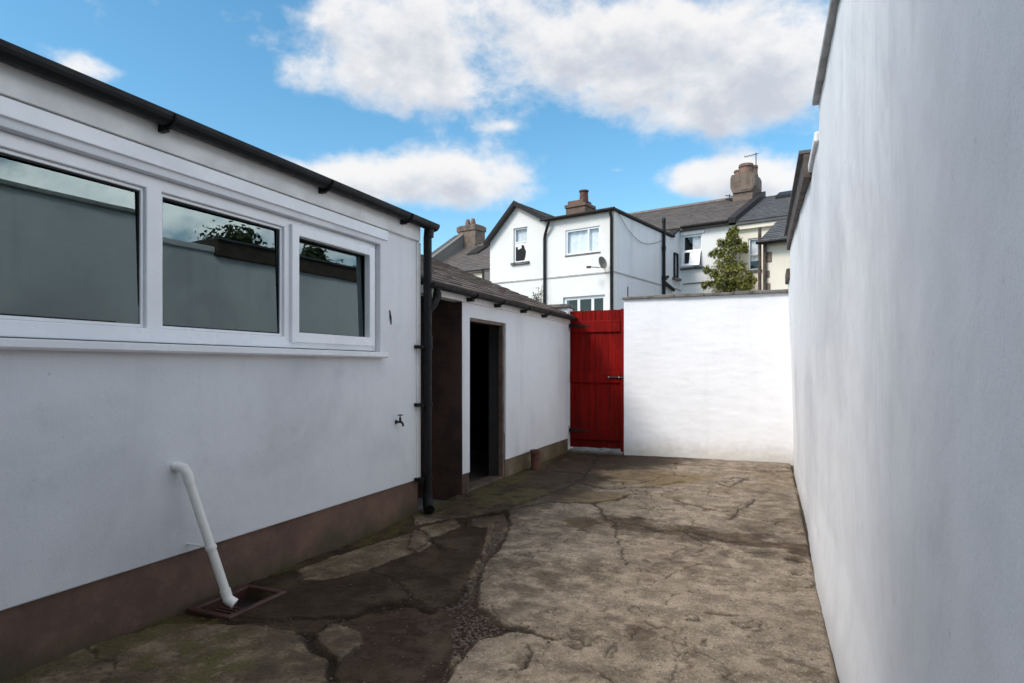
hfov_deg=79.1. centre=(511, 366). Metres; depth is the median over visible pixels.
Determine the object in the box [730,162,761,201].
chimney stack
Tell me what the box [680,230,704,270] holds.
window
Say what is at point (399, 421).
garden tap
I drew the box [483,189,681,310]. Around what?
gabled house
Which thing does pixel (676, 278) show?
side window
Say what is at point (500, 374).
outhouse
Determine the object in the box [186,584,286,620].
drain gully
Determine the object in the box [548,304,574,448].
gate pier
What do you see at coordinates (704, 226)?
white terraced house
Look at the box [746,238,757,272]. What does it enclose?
window
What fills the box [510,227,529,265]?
window
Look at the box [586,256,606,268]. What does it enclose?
satellite dish
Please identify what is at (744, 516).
yard paving
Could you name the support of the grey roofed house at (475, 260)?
on the ground
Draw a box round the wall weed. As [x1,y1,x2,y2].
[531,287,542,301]
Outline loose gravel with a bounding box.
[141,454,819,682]
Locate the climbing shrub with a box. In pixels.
[700,225,757,292]
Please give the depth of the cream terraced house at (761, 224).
20.45 m
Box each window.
[0,131,388,357]
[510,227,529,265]
[564,287,627,310]
[565,226,600,256]
[672,252,681,280]
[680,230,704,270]
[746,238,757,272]
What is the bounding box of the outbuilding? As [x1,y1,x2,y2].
[0,38,439,682]
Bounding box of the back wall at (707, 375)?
[622,289,793,465]
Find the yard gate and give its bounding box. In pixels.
[569,309,623,451]
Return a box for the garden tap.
[395,414,403,425]
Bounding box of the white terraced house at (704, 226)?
[628,191,765,293]
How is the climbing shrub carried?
on the ground
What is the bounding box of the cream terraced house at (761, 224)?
[736,190,791,290]
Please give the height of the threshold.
0.058 m
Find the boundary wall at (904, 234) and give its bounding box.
[784,0,1023,682]
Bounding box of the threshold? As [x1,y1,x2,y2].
[568,447,623,454]
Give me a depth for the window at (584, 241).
18.72 m
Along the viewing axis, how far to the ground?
8.08 m
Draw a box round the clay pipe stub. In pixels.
[530,449,540,469]
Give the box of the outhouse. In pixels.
[418,254,577,499]
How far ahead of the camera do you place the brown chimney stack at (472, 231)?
34.85 m
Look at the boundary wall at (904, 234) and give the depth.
1.17 m
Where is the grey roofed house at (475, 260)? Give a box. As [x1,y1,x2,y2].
[441,243,489,280]
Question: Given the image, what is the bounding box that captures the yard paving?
[3,452,839,682]
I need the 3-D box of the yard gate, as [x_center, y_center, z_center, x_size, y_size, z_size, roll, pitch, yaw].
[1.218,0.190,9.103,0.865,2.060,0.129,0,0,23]
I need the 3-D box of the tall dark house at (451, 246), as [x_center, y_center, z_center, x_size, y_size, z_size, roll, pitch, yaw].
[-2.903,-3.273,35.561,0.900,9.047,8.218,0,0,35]
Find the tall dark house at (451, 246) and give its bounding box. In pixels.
[432,234,463,260]
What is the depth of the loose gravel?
3.09 m
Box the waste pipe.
[171,462,238,608]
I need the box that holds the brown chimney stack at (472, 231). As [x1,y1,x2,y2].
[457,218,485,246]
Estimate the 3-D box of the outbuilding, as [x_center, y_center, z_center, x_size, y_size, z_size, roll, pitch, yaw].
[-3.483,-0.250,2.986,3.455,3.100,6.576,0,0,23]
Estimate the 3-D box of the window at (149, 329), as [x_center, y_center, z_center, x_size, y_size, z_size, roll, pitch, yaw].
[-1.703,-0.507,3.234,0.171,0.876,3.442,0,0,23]
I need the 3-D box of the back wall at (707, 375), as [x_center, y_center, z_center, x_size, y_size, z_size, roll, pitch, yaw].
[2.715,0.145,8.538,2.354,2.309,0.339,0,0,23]
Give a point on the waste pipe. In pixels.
(229, 599)
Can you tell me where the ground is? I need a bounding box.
[418,447,620,510]
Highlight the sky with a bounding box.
[0,0,829,293]
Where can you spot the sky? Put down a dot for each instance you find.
(446, 113)

